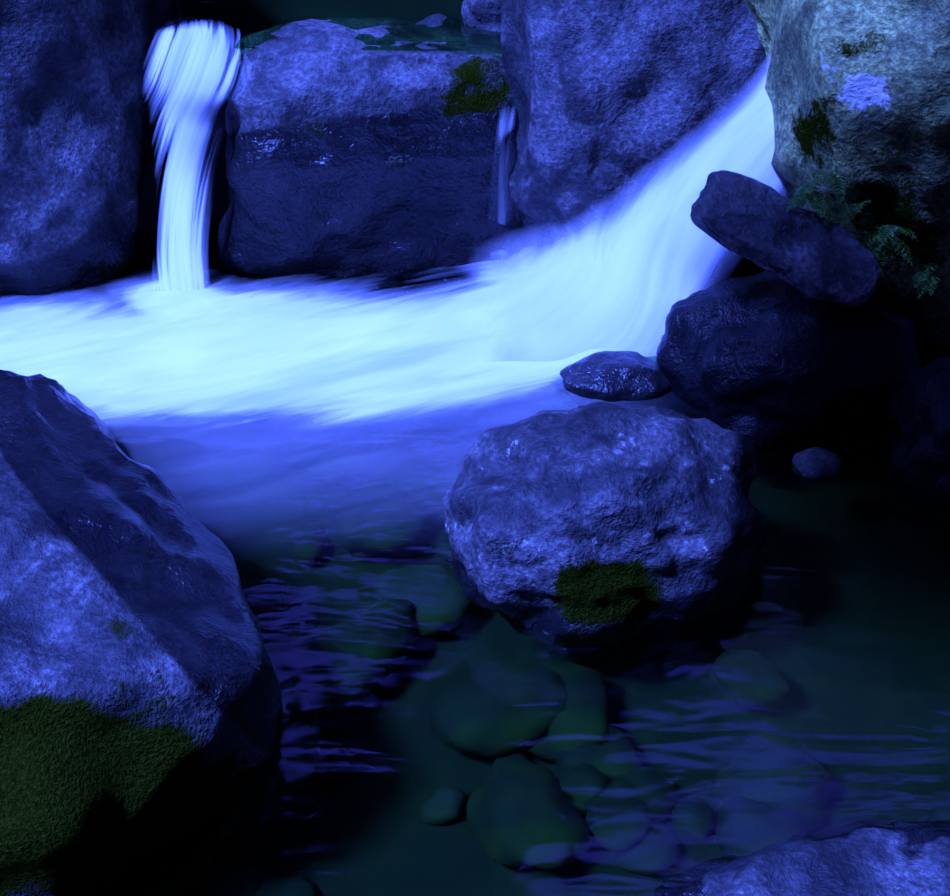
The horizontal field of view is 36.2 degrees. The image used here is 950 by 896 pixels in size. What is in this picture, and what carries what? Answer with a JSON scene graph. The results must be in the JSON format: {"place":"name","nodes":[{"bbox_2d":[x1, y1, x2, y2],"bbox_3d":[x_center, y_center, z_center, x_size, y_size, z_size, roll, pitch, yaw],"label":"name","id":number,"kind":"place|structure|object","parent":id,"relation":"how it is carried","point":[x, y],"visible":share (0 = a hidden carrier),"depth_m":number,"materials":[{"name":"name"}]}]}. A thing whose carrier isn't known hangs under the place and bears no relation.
{"place":"outdoors","nodes":[
{"label":"outdoors","id":0,"kind":"place"},
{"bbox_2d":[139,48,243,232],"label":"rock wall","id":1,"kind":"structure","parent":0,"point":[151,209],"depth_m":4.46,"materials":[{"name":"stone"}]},
{"bbox_2d":[0,0,176,300],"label":"boulder","id":2,"kind":"object","parent":1,"relation":"on","point":[79,127],"visible":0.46,"depth_m":3.97,"materials":[{"name":"grey stone"}]},
{"bbox_2d":[218,14,532,277],"bbox_3d":[-0.245,-0.824,4.311,1.006,0.869,0.614,1,35,2],"label":"block boulder","id":3,"kind":"object","parent":1,"relation":"on","point":[346,155],"visible":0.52,"depth_m":4.03,"materials":[{"name":"stone"}]},
{"bbox_2d":[461,0,500,31],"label":"rock","id":4,"kind":"object","parent":3,"relation":"on","point":[483,14],"visible":0.25,"depth_m":4.16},
{"bbox_2d":[473,107,514,270],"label":"small waterfall","id":5,"kind":"structure","parent":3,"relation":"attached to","point":[502,214],"depth_m":4.00,"materials":[{"name":"liquid"}]},
{"bbox_2d":[500,0,766,289],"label":"boulder","id":6,"kind":"object","parent":1,"relation":"on","point":[610,98],"visible":0.38,"depth_m":3.78,"materials":[{"name":"grey stone"}]},
{"bbox_2d":[144,0,501,50],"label":"pool water","id":7,"kind":"structure","parent":0,"point":[256,22],"depth_m":4.24,"materials":[{"name":"green liquid"}]},
{"bbox_2d":[0,224,949,895],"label":"pool water","id":8,"kind":"structure","parent":0,"point":[438,734],"depth_m":2.84,"materials":[{"name":"green"}]},
{"bbox_2d":[0,370,280,895],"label":"boulder","id":9,"kind":"object","parent":8,"relation":"on","point":[140,696],"visible":0.96,"depth_m":2.51,"materials":[{"name":"stone"}]},
{"bbox_2d":[144,15,252,290],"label":"waterfall","id":10,"kind":"object","parent":8,"relation":"on","point":[195,62],"visible":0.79,"depth_m":4.00,"materials":[{"name":"white liquid"}]},
{"bbox_2d":[0,227,689,556],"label":"white water foam","id":11,"kind":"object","parent":8,"relation":"on","point":[206,351],"depth_m":3.72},
{"bbox_2d":[443,401,771,638],"bbox_3d":[0.284,0.168,3.126,0.707,0.534,0.569,1,35,2],"label":"boulder","id":12,"kind":"object","parent":8,"relation":"on","point":[596,519],"visible":0.83,"depth_m":2.94,"materials":[{"name":"stone"}]},
{"bbox_2d":[555,351,670,405],"bbox_3d":[0.357,-0.164,3.732,0.305,0.149,0.217,1,35,2],"label":"small rock","id":13,"kind":"object","parent":8,"relation":"on","point":[626,378],"visible":0.69,"depth_m":3.66,"materials":[{"name":"grey stone"}]},
{"bbox_2d":[470,53,790,380],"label":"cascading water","id":14,"kind":"structure","parent":8,"relation":"on","point":[637,269],"depth_m":3.77,"materials":[{"name":"white liquid"}]},
{"bbox_2d":[656,270,921,446],"bbox_3d":[0.789,-0.205,3.697,0.640,0.475,0.536,-8,36,-11],"label":"wet rock","id":15,"kind":"object","parent":8,"relation":"on","point":[765,357],"visible":0.73,"depth_m":3.50,"materials":[{"name":"grey stone"}]},
{"bbox_2d":[690,170,880,306],"bbox_3d":[0.736,-0.493,3.435,0.455,0.267,0.173,11,37,15],"label":"leaning slab","id":16,"kind":"object","parent":15,"relation":"on","point":[808,254],"visible":1,"depth_m":3.40,"materials":[{"name":"stone"}]},
{"bbox_2d":[662,823,949,895],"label":"boulder","id":17,"kind":"object","parent":8,"relation":"on","point":[866,859],"visible":0.98,"depth_m":2.43,"materials":[{"name":"stone"}]},
{"bbox_2d":[792,447,840,478],"bbox_3d":[0.809,0.048,3.436,0.112,0.096,0.098,1,35,2],"label":"stone","id":18,"kind":"object","parent":8,"relation":"on","point":[815,462],"visible":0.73,"depth_m":3.40,"materials":[{"name":"stone"}]},
{"bbox_2d":[744,0,949,351],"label":"boulder","id":19,"kind":"object","parent":8,"relation":"on","point":[858,92],"visible":0.54,"depth_m":3.34,"materials":[{"name":"grey stone"}]},
{"bbox_2d":[786,169,945,297],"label":"ferns","id":20,"kind":"object","parent":19,"relation":"attached to","point":[807,193],"visible":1,"depth_m":3.43,"materials":[{"name":"green plant"}]},
{"bbox_2d":[886,357,949,505],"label":"rock","id":21,"kind":"object","parent":8,"relation":"on","point":[918,424],"visible":0.81,"depth_m":3.33,"materials":[{"name":"stone"}]}
]}

